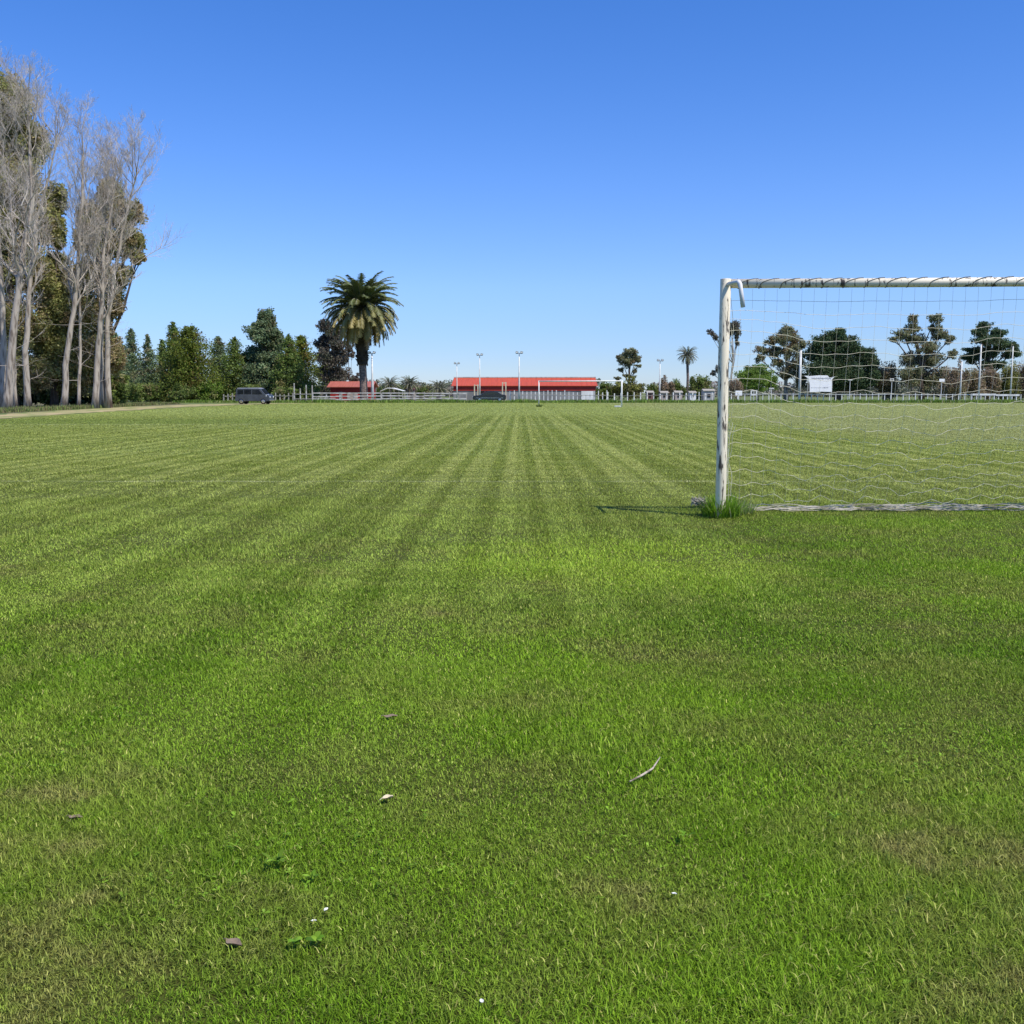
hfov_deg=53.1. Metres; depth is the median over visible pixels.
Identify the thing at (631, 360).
pine tree
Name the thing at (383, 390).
canopy
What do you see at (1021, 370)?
bush
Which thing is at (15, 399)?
poplar
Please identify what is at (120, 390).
shrub
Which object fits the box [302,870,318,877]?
weed rosette
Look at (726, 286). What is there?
football goal
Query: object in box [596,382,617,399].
bush
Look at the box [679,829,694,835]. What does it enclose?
weed rosette
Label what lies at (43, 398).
shrub
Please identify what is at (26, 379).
poplar
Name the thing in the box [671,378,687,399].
bush
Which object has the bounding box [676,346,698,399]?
palm tree
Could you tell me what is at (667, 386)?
bush
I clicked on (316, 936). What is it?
weed rosette
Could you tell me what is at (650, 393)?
stall
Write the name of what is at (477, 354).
floodlight pole
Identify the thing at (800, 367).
white pole
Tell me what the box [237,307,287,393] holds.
evergreen tree
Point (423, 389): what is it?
bush
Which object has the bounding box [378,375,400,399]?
palm tree
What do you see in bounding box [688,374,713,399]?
bush
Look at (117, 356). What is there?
evergreen tree
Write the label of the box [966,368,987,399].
bush
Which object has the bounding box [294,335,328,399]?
conifer
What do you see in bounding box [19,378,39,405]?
shrub
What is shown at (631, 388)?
bush
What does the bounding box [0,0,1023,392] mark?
sky
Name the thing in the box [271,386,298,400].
bush
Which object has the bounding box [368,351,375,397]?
floodlight pole
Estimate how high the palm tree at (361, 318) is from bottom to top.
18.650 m
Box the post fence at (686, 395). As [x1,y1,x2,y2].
[607,392,737,400]
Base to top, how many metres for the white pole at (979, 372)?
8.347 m
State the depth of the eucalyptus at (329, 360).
174.40 m
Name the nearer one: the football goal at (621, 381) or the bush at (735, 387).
the football goal at (621, 381)
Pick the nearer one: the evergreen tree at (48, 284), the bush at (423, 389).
the evergreen tree at (48, 284)
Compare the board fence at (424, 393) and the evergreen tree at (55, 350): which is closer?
the evergreen tree at (55, 350)
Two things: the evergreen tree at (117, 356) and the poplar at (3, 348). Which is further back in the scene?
the evergreen tree at (117, 356)
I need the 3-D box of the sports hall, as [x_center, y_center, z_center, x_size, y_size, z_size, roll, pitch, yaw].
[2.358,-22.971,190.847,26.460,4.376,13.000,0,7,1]
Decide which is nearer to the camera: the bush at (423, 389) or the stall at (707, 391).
the stall at (707, 391)
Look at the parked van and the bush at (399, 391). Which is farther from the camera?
the bush at (399, 391)
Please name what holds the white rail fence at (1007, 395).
on the ground at (765, 397)
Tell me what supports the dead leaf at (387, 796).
on the lawn grass at (682, 597)
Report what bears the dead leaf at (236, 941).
on the lawn grass at (682, 597)
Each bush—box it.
[126,382,154,401]
[146,381,171,401]
[166,382,197,401]
[190,380,223,400]
[230,384,260,399]
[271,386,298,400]
[298,384,318,400]
[376,385,387,399]
[392,382,406,397]
[415,384,434,399]
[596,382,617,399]
[610,375,645,399]
[645,383,658,398]
[660,375,675,399]
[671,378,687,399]
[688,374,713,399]
[728,378,743,398]
[872,360,899,399]
[936,359,973,399]
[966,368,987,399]
[983,363,1002,399]
[995,360,1022,399]
[1014,361,1023,399]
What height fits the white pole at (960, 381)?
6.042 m
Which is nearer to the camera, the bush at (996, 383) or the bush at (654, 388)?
the bush at (996, 383)
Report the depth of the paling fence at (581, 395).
146.01 m
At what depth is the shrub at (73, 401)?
104.22 m
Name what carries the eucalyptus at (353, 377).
on the ground at (765, 397)
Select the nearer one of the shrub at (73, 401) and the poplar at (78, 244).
the poplar at (78, 244)
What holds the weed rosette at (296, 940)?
on the lawn grass at (682, 597)
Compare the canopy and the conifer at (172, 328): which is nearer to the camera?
the conifer at (172, 328)
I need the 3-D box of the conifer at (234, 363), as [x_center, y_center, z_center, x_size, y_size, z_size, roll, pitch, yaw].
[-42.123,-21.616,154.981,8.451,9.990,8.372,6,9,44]
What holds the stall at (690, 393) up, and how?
on the ground at (765, 397)
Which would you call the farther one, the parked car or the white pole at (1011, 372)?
the white pole at (1011, 372)
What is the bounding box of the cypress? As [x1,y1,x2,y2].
[802,327,883,399]
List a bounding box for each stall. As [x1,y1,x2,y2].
[645,391,653,399]
[658,391,668,399]
[672,391,682,399]
[687,391,696,399]
[701,389,714,400]
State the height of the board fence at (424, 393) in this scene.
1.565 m
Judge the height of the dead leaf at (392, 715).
0.011 m
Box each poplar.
[0,41,79,407]
[0,84,45,406]
[0,124,45,407]
[2,76,77,406]
[37,90,128,405]
[41,145,112,405]
[54,127,141,407]
[66,106,191,407]
[76,142,140,407]
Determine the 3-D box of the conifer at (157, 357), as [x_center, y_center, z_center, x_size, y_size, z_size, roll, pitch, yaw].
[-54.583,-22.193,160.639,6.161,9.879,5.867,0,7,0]
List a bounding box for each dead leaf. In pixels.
[67,814,81,817]
[223,938,241,945]
[380,794,392,799]
[381,714,396,716]
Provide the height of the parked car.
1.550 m
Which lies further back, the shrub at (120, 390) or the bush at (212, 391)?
the bush at (212, 391)
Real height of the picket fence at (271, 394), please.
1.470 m
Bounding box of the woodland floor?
[11,403,184,412]
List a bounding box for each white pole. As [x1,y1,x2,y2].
[798,349,801,399]
[959,361,962,399]
[977,344,981,399]
[1009,346,1013,398]
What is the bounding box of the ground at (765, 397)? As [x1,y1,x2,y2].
[0,393,1023,418]
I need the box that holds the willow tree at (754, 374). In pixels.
[734,363,778,399]
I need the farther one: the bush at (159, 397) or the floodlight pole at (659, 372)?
the floodlight pole at (659, 372)
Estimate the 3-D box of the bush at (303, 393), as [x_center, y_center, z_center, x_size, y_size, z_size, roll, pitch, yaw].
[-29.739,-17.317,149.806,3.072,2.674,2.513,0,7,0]
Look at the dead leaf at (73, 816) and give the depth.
3.20 m
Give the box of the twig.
[629,757,660,781]
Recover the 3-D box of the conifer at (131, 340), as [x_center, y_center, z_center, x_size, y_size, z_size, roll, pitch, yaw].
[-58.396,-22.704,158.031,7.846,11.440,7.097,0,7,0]
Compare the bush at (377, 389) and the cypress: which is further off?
the bush at (377, 389)
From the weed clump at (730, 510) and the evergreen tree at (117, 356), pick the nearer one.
the weed clump at (730, 510)
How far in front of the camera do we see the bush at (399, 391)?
193.67 m
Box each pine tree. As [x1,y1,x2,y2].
[613,347,641,399]
[958,321,1023,396]
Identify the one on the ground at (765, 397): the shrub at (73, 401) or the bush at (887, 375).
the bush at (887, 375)
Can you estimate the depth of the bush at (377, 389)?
194.23 m
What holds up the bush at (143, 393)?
on the ground at (765, 397)
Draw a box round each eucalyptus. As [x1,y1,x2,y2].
[312,317,352,399]
[342,343,359,380]
[706,320,741,398]
[752,324,811,399]
[887,312,958,399]
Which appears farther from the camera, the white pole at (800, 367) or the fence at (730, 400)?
the white pole at (800, 367)
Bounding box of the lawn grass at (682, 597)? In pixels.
[0,403,1023,1023]
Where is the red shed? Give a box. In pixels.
[327,381,378,400]
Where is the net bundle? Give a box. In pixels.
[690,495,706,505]
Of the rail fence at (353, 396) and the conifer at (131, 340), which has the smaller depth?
the rail fence at (353, 396)
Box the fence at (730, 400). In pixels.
[173,398,1023,402]
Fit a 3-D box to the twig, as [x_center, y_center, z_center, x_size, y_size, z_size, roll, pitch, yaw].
[0.472,0.897,3.562,0.024,0.019,0.235,4,8,34]
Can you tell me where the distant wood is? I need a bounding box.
[317,378,1021,396]
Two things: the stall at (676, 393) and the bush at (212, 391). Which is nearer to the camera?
the bush at (212, 391)
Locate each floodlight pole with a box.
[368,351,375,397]
[454,362,459,397]
[476,353,482,394]
[515,351,522,398]
[657,359,663,390]
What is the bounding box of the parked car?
[472,391,505,400]
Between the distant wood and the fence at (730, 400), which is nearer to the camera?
the fence at (730, 400)
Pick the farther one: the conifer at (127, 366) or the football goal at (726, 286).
the conifer at (127, 366)
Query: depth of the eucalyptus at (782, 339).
187.40 m
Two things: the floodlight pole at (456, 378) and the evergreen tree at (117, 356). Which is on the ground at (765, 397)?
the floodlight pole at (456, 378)
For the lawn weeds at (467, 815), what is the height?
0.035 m
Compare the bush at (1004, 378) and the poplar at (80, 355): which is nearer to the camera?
the poplar at (80, 355)
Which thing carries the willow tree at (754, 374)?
on the ground at (765, 397)
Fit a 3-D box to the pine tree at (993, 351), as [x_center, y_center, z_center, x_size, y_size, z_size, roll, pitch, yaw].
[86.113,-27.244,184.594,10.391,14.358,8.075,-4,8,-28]
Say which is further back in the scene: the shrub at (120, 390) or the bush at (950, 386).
the bush at (950, 386)
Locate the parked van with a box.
[235,388,274,403]
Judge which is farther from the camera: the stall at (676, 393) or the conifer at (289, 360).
the stall at (676, 393)
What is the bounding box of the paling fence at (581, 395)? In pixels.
[510,390,606,400]
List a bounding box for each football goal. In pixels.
[538,380,622,406]
[715,276,1023,517]
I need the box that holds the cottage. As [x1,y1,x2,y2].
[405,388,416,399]
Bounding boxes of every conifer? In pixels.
[112,332,141,401]
[124,328,145,401]
[126,334,165,401]
[146,323,236,401]
[153,339,166,400]
[154,321,185,401]
[204,336,233,400]
[213,336,255,400]
[265,333,314,399]
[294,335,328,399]
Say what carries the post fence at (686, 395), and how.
on the ground at (765, 397)
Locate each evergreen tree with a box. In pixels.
[0,65,62,406]
[28,180,93,405]
[59,177,148,401]
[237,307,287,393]
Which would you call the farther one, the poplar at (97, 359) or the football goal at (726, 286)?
the poplar at (97, 359)
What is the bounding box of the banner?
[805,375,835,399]
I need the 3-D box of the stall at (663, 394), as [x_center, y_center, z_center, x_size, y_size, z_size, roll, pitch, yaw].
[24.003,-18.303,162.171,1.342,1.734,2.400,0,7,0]
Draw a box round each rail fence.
[313,392,381,400]
[738,393,971,400]
[971,394,1021,399]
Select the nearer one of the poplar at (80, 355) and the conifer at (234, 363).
the poplar at (80, 355)
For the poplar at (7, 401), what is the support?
on the woodland floor
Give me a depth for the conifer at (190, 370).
151.09 m
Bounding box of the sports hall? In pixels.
[451,377,597,399]
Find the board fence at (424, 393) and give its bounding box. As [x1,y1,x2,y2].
[382,392,466,400]
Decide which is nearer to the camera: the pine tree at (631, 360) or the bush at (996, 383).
the bush at (996, 383)
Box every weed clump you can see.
[696,487,745,518]
[726,490,761,515]
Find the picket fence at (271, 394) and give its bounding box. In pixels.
[223,393,293,400]
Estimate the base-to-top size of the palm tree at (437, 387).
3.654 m
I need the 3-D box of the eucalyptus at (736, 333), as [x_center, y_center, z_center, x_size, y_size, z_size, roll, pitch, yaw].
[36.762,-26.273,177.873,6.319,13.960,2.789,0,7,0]
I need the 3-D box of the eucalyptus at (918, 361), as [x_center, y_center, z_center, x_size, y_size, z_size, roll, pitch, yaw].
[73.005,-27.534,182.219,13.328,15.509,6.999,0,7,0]
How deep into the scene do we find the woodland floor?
108.85 m
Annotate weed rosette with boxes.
[226,839,241,848]
[262,848,286,862]
[288,936,301,943]
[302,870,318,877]
[305,931,324,940]
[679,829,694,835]
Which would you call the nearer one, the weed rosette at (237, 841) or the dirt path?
the weed rosette at (237, 841)
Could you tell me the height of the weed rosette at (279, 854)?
0.022 m
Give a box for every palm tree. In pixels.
[319,271,403,397]
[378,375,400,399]
[398,375,419,399]
[427,379,450,399]
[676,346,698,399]
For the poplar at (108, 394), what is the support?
on the ground at (765, 397)
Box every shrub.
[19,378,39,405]
[31,384,60,405]
[59,394,89,404]
[81,385,92,404]
[111,373,129,404]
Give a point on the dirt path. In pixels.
(30, 414)
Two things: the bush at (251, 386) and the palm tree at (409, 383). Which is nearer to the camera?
the bush at (251, 386)
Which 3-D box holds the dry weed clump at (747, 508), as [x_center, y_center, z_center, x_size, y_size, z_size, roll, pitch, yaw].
[2.482,-0.122,11.362,0.629,0.286,0.622,-6,9,-41]
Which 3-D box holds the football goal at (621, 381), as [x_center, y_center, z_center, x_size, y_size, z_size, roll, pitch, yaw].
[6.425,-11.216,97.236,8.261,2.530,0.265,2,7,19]
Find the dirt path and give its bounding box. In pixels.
[0,403,304,417]
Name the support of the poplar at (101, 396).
on the woodland floor
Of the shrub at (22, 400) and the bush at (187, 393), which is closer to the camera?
the shrub at (22, 400)
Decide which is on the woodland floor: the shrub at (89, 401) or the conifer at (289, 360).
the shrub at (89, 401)
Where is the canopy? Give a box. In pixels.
[381,388,404,399]
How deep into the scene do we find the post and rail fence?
147.89 m
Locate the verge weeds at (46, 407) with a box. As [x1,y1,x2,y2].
[0,401,180,412]
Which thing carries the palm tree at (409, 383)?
on the ground at (765, 397)
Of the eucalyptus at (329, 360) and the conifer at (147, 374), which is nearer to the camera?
the conifer at (147, 374)
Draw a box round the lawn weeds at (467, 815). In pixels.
[11,561,1018,992]
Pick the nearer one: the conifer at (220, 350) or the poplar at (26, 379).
the poplar at (26, 379)
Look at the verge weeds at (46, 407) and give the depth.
83.42 m

